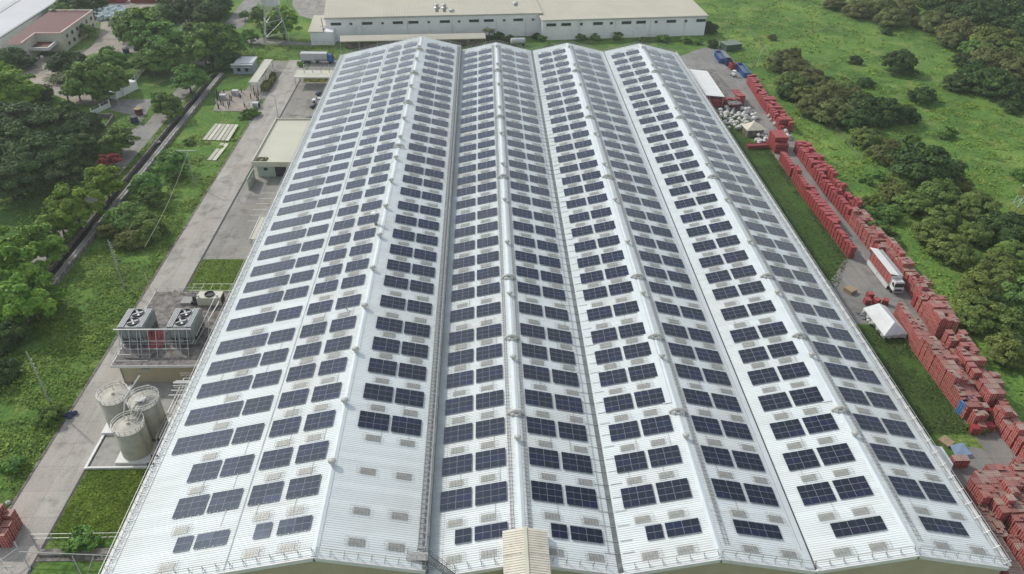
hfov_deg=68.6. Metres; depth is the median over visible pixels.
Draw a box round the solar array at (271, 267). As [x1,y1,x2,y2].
[250,259,294,276]
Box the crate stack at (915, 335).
[909,331,923,347]
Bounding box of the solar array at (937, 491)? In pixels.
[918,480,956,503]
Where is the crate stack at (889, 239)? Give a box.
[886,237,894,243]
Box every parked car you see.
[310,102,318,108]
[312,97,320,102]
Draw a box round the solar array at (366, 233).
[353,228,375,239]
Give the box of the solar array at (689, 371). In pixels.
[674,363,703,380]
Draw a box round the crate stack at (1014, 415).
[1009,411,1017,418]
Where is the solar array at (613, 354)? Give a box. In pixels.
[594,347,622,363]
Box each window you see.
[136,373,155,377]
[362,22,371,24]
[393,21,402,23]
[440,20,449,22]
[484,19,493,21]
[561,23,570,25]
[593,22,602,24]
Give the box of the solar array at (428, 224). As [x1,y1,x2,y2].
[418,219,438,230]
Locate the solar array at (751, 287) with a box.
[738,280,765,294]
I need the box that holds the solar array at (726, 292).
[712,285,738,299]
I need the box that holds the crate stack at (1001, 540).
[994,537,1006,544]
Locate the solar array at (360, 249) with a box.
[349,243,371,255]
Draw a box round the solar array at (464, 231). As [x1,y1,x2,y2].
[455,225,474,236]
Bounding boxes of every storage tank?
[96,380,129,434]
[110,409,158,464]
[125,385,170,443]
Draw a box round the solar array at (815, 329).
[801,321,828,336]
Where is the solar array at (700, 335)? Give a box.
[687,327,713,342]
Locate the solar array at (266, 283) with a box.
[243,274,289,292]
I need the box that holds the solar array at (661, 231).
[651,225,671,236]
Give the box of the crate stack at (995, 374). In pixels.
[989,372,1000,377]
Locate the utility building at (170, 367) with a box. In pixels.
[111,288,230,382]
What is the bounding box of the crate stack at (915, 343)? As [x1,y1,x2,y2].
[911,336,921,352]
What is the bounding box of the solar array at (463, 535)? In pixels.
[455,527,470,543]
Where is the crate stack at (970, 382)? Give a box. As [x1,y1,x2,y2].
[966,379,973,385]
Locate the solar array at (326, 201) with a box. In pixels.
[317,196,337,206]
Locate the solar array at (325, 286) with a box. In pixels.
[313,279,337,294]
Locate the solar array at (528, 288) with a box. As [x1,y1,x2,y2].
[517,281,540,295]
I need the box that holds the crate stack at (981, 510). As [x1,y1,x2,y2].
[975,506,985,514]
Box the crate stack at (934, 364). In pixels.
[928,355,945,376]
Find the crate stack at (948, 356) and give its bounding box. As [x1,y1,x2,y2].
[943,353,952,359]
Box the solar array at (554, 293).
[542,286,565,300]
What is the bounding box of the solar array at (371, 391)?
[363,383,393,401]
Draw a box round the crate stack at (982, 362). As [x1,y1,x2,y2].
[977,356,986,367]
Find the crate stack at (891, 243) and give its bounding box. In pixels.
[889,240,897,247]
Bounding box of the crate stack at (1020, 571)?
[1016,569,1023,573]
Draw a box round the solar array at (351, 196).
[341,191,361,201]
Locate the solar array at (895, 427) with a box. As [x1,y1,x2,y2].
[881,418,914,438]
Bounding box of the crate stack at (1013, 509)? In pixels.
[1003,504,1019,524]
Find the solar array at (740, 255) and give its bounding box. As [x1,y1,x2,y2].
[723,250,748,262]
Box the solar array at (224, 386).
[196,375,252,398]
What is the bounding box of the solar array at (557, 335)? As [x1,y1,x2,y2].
[547,328,572,343]
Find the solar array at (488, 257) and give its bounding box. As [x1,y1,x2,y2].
[477,251,498,263]
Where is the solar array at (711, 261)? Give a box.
[699,255,723,267]
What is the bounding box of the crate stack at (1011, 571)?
[1002,568,1017,573]
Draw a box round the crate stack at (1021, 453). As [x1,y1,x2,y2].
[1017,445,1023,456]
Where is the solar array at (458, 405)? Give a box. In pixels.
[445,395,472,414]
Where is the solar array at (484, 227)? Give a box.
[477,221,497,232]
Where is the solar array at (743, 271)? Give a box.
[730,265,756,278]
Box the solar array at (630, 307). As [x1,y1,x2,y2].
[613,300,638,315]
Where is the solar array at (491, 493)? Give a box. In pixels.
[475,481,506,505]
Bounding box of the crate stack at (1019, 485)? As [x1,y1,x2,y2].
[1011,479,1023,489]
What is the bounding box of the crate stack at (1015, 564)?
[1010,561,1021,569]
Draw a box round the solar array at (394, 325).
[376,316,402,332]
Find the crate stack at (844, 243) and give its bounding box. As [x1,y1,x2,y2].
[841,239,850,250]
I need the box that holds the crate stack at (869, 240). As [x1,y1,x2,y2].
[866,234,875,248]
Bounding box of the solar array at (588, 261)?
[577,255,599,267]
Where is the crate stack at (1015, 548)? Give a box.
[1009,543,1023,556]
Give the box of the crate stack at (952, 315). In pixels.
[947,313,956,317]
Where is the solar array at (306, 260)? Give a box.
[295,254,318,266]
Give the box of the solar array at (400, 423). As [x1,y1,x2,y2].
[391,415,421,436]
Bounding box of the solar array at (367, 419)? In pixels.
[357,410,389,430]
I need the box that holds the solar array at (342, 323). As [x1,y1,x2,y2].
[329,315,355,331]
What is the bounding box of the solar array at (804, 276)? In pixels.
[792,270,816,282]
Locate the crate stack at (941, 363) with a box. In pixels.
[932,360,949,381]
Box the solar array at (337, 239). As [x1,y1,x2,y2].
[328,233,350,245]
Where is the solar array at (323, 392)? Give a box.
[311,382,341,401]
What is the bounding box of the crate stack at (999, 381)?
[994,378,1003,386]
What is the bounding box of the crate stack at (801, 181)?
[798,179,806,191]
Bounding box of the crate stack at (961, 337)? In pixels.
[955,334,965,347]
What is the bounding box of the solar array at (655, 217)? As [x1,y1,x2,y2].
[646,212,666,222]
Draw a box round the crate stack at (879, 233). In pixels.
[875,231,883,236]
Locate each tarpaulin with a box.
[147,330,162,347]
[934,445,952,472]
[950,443,971,457]
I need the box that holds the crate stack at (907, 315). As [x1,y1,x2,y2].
[901,313,913,327]
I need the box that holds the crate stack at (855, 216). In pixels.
[850,214,860,228]
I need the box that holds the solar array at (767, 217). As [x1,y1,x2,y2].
[757,212,778,222]
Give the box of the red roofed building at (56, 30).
[7,9,97,56]
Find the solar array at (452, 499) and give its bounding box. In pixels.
[440,487,471,511]
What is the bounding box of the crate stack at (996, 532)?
[988,528,1000,536]
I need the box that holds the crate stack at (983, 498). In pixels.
[972,491,991,506]
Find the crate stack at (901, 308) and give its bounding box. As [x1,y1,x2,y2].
[896,306,908,320]
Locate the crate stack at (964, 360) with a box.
[960,356,972,367]
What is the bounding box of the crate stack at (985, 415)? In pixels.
[980,410,988,421]
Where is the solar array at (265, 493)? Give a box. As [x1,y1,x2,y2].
[247,481,283,505]
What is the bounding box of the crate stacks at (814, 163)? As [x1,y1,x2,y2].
[707,74,994,434]
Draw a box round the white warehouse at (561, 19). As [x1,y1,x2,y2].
[323,0,708,40]
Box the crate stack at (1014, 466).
[1009,462,1022,471]
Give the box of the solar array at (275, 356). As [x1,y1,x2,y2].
[260,348,288,365]
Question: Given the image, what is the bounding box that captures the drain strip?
[27,80,300,573]
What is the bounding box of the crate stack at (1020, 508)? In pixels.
[1016,505,1023,513]
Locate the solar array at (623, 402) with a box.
[603,393,633,412]
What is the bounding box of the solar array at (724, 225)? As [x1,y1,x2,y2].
[708,220,731,231]
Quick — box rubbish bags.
[62,410,77,418]
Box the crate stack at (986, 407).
[982,402,989,411]
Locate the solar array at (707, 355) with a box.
[694,347,722,363]
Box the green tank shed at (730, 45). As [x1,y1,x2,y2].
[719,40,742,51]
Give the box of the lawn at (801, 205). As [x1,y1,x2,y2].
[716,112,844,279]
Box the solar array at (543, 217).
[534,212,553,222]
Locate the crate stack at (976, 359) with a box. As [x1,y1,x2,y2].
[970,356,979,365]
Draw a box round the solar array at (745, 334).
[730,326,758,342]
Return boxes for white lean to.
[688,69,724,107]
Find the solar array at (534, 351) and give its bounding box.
[521,343,547,359]
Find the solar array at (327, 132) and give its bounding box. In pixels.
[311,126,343,137]
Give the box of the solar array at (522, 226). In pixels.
[513,221,533,232]
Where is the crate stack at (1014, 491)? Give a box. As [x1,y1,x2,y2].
[1005,486,1019,496]
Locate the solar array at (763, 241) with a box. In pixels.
[752,235,775,246]
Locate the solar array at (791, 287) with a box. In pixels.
[778,281,803,294]
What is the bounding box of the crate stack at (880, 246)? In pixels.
[876,244,884,250]
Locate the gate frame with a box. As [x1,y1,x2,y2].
[0,535,108,573]
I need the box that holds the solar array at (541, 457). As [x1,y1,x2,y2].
[529,447,559,468]
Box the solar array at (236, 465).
[219,453,254,476]
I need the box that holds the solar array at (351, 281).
[340,274,364,288]
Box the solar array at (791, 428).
[769,419,805,439]
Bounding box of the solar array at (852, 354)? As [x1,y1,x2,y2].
[838,346,867,362]
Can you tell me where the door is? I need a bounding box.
[275,167,286,175]
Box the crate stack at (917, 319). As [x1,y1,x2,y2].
[914,317,922,322]
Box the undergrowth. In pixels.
[0,85,198,244]
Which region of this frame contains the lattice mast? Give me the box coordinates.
[1009,185,1023,212]
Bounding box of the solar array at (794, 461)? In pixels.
[782,449,819,471]
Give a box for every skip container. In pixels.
[714,50,725,62]
[723,57,732,65]
[728,62,736,69]
[736,62,750,77]
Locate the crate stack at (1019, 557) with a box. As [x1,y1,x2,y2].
[1015,547,1023,563]
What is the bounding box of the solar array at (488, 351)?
[476,343,501,360]
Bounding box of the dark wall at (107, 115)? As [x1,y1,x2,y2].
[96,113,114,134]
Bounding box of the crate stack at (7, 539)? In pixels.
[0,528,14,547]
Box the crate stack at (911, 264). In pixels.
[908,260,914,267]
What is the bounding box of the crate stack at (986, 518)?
[980,515,990,521]
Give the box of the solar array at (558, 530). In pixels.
[551,523,567,539]
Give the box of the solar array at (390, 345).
[372,336,399,352]
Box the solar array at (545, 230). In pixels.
[535,225,555,236]
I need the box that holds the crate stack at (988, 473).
[983,470,993,476]
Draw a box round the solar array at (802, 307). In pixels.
[789,300,815,314]
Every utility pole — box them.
[26,351,50,402]
[107,240,124,287]
[176,149,195,183]
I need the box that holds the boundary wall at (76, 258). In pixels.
[0,73,223,356]
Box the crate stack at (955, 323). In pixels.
[950,318,959,332]
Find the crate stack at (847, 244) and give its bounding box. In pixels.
[843,242,851,254]
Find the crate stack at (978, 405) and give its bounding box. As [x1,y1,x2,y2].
[973,401,982,410]
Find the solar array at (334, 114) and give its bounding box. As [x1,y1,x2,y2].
[319,109,349,119]
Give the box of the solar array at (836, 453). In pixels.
[816,443,854,465]
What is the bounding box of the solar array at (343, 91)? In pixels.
[329,87,357,96]
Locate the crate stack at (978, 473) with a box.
[969,469,985,479]
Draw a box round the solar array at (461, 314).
[450,307,473,321]
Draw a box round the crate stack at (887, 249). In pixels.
[885,247,893,253]
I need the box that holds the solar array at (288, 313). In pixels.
[275,305,301,320]
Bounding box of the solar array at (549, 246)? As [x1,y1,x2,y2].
[537,240,557,251]
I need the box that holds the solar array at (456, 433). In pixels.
[443,423,471,443]
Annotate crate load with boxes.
[870,252,875,261]
[872,256,877,265]
[875,259,880,269]
[878,262,883,272]
[880,266,886,276]
[883,270,888,280]
[886,273,895,283]
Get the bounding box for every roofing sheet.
[202,123,217,139]
[207,124,221,139]
[207,143,224,159]
[212,124,225,139]
[212,143,227,160]
[216,124,229,140]
[220,124,233,140]
[225,124,237,140]
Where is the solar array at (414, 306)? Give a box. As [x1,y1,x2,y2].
[407,299,431,314]
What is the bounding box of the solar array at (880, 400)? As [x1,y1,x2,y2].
[865,391,897,409]
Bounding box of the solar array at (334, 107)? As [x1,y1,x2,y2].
[322,101,352,111]
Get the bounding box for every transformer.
[219,93,226,99]
[232,89,238,95]
[252,101,258,107]
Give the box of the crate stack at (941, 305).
[937,303,945,308]
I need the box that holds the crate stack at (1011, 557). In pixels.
[1005,553,1016,560]
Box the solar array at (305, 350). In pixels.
[293,341,321,358]
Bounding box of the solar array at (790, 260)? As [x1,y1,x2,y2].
[783,255,807,267]
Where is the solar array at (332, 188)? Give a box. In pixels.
[321,184,340,193]
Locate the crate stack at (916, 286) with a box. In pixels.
[910,283,919,297]
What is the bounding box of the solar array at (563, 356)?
[549,348,575,364]
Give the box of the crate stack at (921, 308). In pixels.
[918,302,926,316]
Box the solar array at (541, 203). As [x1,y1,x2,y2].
[532,198,551,208]
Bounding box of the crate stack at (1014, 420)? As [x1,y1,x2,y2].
[1010,418,1020,424]
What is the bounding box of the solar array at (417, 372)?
[398,363,426,380]
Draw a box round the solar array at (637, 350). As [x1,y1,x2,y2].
[623,342,651,358]
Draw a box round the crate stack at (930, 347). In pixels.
[921,343,938,367]
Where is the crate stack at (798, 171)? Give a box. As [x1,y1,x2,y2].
[793,168,801,183]
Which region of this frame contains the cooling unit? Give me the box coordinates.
[196,291,224,305]
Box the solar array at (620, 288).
[608,281,633,295]
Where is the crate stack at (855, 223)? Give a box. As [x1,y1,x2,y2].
[852,217,862,231]
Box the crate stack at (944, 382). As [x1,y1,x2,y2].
[939,369,955,390]
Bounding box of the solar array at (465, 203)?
[456,198,474,208]
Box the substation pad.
[213,90,263,110]
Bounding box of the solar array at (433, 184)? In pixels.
[423,179,442,189]
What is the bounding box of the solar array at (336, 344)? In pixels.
[324,335,351,352]
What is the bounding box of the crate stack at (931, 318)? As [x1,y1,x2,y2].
[926,309,940,328]
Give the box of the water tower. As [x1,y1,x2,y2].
[259,0,290,50]
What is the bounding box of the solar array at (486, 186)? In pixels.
[477,181,495,191]
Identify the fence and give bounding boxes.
[29,532,109,541]
[89,100,110,112]
[122,70,143,95]
[178,17,193,30]
[309,41,338,47]
[831,123,861,160]
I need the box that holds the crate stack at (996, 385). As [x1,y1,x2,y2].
[991,383,1001,388]
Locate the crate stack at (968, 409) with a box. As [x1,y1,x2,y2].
[960,401,975,418]
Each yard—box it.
[18,19,136,104]
[95,0,159,21]
[245,61,287,98]
[292,0,325,18]
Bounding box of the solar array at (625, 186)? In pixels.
[617,182,636,191]
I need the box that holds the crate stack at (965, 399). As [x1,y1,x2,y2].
[955,397,970,409]
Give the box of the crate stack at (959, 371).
[955,369,964,374]
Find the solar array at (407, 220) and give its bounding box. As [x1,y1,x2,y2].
[395,214,416,225]
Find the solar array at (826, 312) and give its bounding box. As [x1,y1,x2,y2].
[813,305,840,319]
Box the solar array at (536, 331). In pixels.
[520,323,544,338]
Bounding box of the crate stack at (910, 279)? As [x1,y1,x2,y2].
[905,275,916,290]
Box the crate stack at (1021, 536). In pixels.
[1018,529,1023,542]
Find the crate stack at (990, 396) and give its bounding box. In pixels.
[981,389,998,406]
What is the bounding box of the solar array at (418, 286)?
[409,280,433,293]
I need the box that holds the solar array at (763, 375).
[747,367,779,384]
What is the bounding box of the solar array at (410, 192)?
[400,187,420,197]
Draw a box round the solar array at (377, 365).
[368,358,396,375]
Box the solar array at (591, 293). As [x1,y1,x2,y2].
[583,286,607,300]
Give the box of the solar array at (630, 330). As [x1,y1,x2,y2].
[618,322,645,337]
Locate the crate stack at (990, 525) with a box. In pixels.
[984,522,995,528]
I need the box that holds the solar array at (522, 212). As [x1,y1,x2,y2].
[512,207,531,218]
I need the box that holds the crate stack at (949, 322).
[939,316,953,338]
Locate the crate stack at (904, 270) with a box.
[901,267,909,279]
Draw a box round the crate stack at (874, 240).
[868,236,879,252]
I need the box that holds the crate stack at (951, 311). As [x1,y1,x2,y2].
[946,309,954,313]
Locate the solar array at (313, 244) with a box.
[301,238,323,250]
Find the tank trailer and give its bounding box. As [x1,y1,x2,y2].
[510,38,525,46]
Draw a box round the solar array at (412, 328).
[404,321,429,336]
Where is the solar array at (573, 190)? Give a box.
[564,185,582,195]
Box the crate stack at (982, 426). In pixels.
[976,421,986,433]
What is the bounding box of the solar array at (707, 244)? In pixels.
[692,239,716,251]
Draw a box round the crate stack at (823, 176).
[818,174,826,187]
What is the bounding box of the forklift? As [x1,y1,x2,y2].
[730,70,736,76]
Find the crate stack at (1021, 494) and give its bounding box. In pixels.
[1018,490,1023,497]
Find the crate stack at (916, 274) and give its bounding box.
[912,272,919,277]
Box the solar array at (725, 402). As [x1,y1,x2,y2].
[711,393,741,411]
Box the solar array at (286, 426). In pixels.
[268,416,300,436]
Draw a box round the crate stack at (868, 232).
[863,230,873,245]
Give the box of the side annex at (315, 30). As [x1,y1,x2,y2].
[308,15,335,44]
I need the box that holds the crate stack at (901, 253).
[897,250,905,256]
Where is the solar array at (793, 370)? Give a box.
[777,362,809,379]
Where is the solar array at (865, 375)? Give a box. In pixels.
[850,367,880,384]
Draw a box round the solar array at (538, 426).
[526,416,555,436]
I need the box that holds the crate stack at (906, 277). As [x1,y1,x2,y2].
[903,272,913,287]
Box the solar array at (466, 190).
[457,186,474,195]
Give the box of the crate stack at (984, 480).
[979,477,990,483]
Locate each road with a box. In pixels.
[0,60,307,573]
[680,47,1016,465]
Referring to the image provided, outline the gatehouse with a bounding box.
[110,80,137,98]
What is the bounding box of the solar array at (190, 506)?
[172,494,208,518]
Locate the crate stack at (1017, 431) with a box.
[1005,424,1023,447]
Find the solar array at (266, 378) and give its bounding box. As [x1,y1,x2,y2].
[251,369,281,387]
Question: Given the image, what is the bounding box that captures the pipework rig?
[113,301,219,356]
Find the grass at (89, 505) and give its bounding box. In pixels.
[49,259,245,540]
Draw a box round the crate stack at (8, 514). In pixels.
[2,509,22,530]
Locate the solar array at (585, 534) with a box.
[570,525,603,543]
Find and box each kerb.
[8,99,264,508]
[83,385,131,469]
[86,466,149,469]
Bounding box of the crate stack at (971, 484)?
[963,477,982,496]
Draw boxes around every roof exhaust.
[434,3,439,11]
[441,3,446,11]
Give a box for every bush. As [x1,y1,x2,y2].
[0,454,27,472]
[33,413,53,426]
[37,403,67,425]
[61,537,79,555]
[65,525,102,555]
[137,236,153,246]
[157,222,170,234]
[182,138,194,144]
[238,109,255,119]
[249,106,261,115]
[297,61,304,66]
[536,35,546,41]
[543,41,554,46]
[575,33,587,39]
[589,33,600,40]
[612,32,623,39]
[638,37,648,41]
[656,34,669,41]
[679,36,692,42]
[692,38,703,44]
[848,127,865,133]
[858,174,873,185]
[871,170,885,180]
[885,224,897,235]
[895,237,903,246]
[901,134,921,143]
[937,125,959,138]
[1009,168,1023,180]
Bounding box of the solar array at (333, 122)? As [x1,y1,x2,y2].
[315,117,346,128]
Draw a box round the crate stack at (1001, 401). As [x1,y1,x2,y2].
[995,398,1008,404]
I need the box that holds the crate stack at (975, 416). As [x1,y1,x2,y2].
[966,409,982,423]
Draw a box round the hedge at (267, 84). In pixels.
[260,71,276,91]
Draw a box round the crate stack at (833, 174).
[829,170,837,180]
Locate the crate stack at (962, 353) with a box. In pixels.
[958,349,969,362]
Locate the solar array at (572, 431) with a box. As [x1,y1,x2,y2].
[558,421,587,441]
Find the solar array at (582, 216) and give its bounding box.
[568,211,589,222]
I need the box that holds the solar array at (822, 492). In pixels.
[796,481,836,505]
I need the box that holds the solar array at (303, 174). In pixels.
[292,166,328,179]
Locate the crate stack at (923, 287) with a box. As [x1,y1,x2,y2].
[916,283,927,292]
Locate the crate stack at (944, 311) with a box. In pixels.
[939,309,947,316]
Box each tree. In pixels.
[0,47,37,68]
[0,60,25,91]
[0,69,45,102]
[0,100,75,136]
[0,123,45,163]
[0,162,43,200]
[0,225,36,264]
[0,244,55,291]
[0,272,69,325]
[0,279,28,319]
[0,320,33,354]
[0,357,23,385]
[1,133,82,185]
[10,222,69,267]
[28,83,54,102]
[35,107,104,136]
[35,199,80,237]
[36,156,92,183]
[42,71,68,100]
[42,182,105,230]
[44,50,88,82]
[45,1,75,12]
[55,0,99,13]
[57,81,90,101]
[60,57,120,95]
[66,129,101,155]
[77,0,109,9]
[79,24,96,37]
[83,164,126,204]
[90,85,115,103]
[91,45,133,72]
[93,121,106,128]
[95,153,122,164]
[95,216,120,237]
[97,125,141,154]
[100,201,152,231]
[102,65,130,87]
[108,8,141,29]
[111,226,151,250]
[112,6,174,46]
[124,212,161,239]
[126,172,163,195]
[131,20,185,52]
[133,51,169,75]
[137,185,165,204]
[143,38,183,71]
[149,4,182,21]
[149,148,189,177]
[150,90,166,103]
[151,92,184,117]
[155,0,199,11]
[169,0,207,21]
[170,63,211,93]
[180,34,214,64]
[182,22,195,32]
[183,22,247,57]
[191,2,227,22]
[201,46,240,72]
[207,0,234,15]
[227,28,249,47]
[238,10,249,19]
[242,29,259,43]
[248,6,266,23]
[260,25,277,35]
[263,5,302,39]
[482,27,495,42]
[483,35,493,40]
[492,31,504,41]
[502,34,514,43]
[704,21,719,33]
[707,39,718,48]
[765,49,791,70]
[767,34,777,40]
[772,71,807,90]
[775,83,795,101]
[779,57,813,72]
[782,48,801,57]
[789,84,817,102]
[793,93,829,117]
[796,66,823,85]
[808,80,849,102]
[811,96,855,124]
[812,75,835,86]
[821,0,847,7]
[833,77,858,91]
[839,107,878,130]
[841,0,873,16]
[842,86,863,101]
[845,91,890,126]
[847,55,863,64]
[849,126,884,147]
[856,77,876,88]
[860,194,880,208]
[862,205,878,218]
[863,0,896,16]
[864,144,892,164]
[867,220,886,233]
[872,6,912,25]
[872,96,912,125]
[873,202,903,223]
[877,177,913,202]
[878,138,902,150]
[879,27,892,34]
[879,48,919,75]
[885,152,904,165]
[887,141,968,186]
[890,191,933,214]
[895,0,920,15]
[897,104,921,124]
[906,86,937,105]
[908,15,921,26]
[909,219,949,246]
[912,160,953,185]
[916,178,962,205]
[917,0,935,7]
[918,9,959,32]
[922,8,937,15]
[922,204,962,231]
[925,233,973,257]
[928,0,968,15]
[932,29,965,47]
[935,16,977,43]
[941,74,974,91]
[942,244,979,269]
[946,176,975,191]
[950,189,1002,219]
[951,52,970,66]
[952,59,994,85]
[952,290,1010,331]
[953,0,1013,25]
[955,310,991,334]
[956,270,1001,303]
[957,36,992,55]
[957,221,994,246]
[965,23,1021,49]
[965,66,1022,96]
[966,1,1009,25]
[967,45,1010,67]
[968,259,1021,289]
[976,211,1023,241]
[982,248,1017,265]
[983,49,1023,68]
[983,292,1009,307]
[984,331,1023,369]
[988,238,1023,270]
[988,303,1023,334]
[989,224,1023,249]
[990,0,1023,24]
[991,12,1023,38]
[993,37,1023,55]
[994,82,1023,105]
[997,275,1023,310]
[998,332,1023,368]
[1000,56,1023,85]
[1004,100,1023,115]
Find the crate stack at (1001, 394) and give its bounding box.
[992,389,1005,406]
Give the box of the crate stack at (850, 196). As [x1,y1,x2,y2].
[846,194,853,200]
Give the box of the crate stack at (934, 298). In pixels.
[930,296,939,299]
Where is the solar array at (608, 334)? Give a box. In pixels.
[591,327,617,343]
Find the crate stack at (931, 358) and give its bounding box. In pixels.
[925,350,941,371]
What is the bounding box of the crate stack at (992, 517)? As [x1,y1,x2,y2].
[987,513,998,521]
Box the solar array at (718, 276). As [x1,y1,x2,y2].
[705,270,730,282]
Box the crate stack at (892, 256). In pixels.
[890,254,898,261]
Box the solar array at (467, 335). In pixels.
[449,328,473,344]
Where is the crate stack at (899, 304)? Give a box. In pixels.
[893,302,906,317]
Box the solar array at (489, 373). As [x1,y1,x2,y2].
[476,364,502,382]
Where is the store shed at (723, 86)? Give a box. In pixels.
[700,68,741,104]
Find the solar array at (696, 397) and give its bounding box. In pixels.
[682,388,712,406]
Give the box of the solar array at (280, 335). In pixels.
[267,327,294,343]
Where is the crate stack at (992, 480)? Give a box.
[987,477,998,484]
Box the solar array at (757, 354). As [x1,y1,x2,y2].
[738,346,768,363]
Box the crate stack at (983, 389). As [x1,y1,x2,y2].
[979,383,993,400]
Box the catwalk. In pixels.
[123,375,157,420]
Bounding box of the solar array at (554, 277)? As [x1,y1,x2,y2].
[540,270,562,283]
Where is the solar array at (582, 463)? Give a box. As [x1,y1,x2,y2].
[561,452,592,473]
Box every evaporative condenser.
[117,308,158,343]
[166,308,204,344]
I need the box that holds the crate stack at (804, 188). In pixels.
[801,185,809,197]
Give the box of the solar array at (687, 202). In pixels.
[674,198,695,208]
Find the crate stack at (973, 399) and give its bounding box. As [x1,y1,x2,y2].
[968,396,978,401]
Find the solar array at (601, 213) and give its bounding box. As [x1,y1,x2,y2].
[590,207,611,217]
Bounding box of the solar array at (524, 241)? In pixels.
[514,235,534,247]
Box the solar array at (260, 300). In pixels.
[235,290,283,309]
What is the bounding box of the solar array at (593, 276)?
[580,270,603,283]
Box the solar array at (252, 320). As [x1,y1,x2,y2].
[226,311,275,330]
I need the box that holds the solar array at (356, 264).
[345,258,368,271]
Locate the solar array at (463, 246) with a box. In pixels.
[454,240,474,252]
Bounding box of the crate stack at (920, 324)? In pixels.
[917,322,924,326]
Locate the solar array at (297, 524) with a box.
[276,515,312,535]
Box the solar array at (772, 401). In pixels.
[758,392,791,411]
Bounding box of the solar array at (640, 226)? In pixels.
[629,221,650,232]
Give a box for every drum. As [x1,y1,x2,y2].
[122,47,129,53]
[129,115,138,123]
[134,107,142,115]
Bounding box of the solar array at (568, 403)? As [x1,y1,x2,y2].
[555,394,582,412]
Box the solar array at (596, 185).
[584,181,603,190]
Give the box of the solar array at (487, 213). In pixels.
[477,207,496,218]
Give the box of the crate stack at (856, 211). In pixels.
[848,208,859,225]
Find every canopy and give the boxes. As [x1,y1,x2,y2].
[249,59,273,91]
[293,65,332,86]
[340,33,485,50]
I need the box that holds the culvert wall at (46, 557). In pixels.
[35,548,112,561]
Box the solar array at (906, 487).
[887,475,925,498]
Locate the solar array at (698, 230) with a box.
[686,225,708,236]
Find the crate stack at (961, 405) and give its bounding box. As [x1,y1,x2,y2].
[955,400,965,415]
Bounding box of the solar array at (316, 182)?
[288,177,324,190]
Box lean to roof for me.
[249,216,265,245]
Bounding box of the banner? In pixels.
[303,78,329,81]
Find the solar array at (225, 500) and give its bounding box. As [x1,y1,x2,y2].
[206,488,242,512]
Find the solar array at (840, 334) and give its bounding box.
[826,326,854,341]
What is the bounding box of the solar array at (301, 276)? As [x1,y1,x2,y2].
[289,269,313,282]
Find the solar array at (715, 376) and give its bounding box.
[702,368,730,385]
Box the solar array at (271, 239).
[264,228,306,244]
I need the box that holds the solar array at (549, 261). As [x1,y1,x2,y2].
[539,255,560,267]
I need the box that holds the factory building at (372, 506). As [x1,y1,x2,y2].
[98,34,1011,573]
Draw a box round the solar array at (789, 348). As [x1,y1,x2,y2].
[767,341,798,357]
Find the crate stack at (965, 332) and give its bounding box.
[957,330,967,335]
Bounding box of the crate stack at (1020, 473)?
[1015,471,1023,476]
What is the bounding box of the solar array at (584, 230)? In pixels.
[571,225,592,236]
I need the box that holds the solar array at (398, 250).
[389,244,412,256]
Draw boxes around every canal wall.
[17,72,222,326]
[47,73,213,272]
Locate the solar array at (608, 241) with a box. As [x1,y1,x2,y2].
[597,235,619,246]
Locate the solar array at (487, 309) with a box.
[476,302,500,316]
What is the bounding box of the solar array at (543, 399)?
[525,389,552,408]
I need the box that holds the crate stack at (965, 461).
[959,455,970,467]
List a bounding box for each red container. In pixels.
[106,0,127,2]
[130,0,156,2]
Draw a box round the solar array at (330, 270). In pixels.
[318,263,342,277]
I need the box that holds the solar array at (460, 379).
[446,370,472,387]
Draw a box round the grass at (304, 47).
[238,45,353,59]
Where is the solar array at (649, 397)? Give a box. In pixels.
[634,388,664,406]
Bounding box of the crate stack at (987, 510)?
[982,506,992,514]
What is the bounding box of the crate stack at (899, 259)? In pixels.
[895,257,905,267]
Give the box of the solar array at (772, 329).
[757,321,787,336]
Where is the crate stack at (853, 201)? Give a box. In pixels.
[851,197,859,206]
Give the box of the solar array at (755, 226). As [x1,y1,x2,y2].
[745,221,766,231]
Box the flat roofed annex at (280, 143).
[246,118,310,189]
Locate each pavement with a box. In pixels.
[203,60,337,258]
[828,259,874,323]
[952,447,999,573]
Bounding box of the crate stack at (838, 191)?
[831,188,841,205]
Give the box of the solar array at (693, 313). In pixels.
[680,306,705,320]
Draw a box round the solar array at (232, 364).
[206,353,260,375]
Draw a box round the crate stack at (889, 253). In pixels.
[887,251,895,257]
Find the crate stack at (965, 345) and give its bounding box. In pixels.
[958,342,968,349]
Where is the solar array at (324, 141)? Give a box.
[306,136,339,147]
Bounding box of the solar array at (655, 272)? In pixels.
[643,265,666,278]
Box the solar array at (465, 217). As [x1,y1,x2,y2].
[455,212,474,222]
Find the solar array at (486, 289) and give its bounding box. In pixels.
[477,282,499,296]
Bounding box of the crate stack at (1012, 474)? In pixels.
[1007,471,1017,476]
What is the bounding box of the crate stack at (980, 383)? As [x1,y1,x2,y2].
[975,378,988,391]
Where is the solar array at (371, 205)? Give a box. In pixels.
[361,200,381,210]
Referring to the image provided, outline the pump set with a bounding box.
[180,293,196,304]
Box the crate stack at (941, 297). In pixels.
[937,295,946,300]
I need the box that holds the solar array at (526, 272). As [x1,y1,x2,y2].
[516,266,538,278]
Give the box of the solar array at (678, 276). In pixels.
[667,270,690,283]
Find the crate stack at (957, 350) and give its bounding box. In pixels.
[952,346,963,355]
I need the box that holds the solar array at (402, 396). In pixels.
[394,388,423,407]
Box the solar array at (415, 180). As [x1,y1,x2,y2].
[402,175,421,184]
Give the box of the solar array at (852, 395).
[837,386,869,405]
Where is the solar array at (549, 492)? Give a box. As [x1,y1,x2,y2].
[531,480,563,504]
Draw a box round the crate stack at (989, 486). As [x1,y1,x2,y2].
[983,484,994,490]
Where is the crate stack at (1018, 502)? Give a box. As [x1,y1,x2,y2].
[1015,497,1022,504]

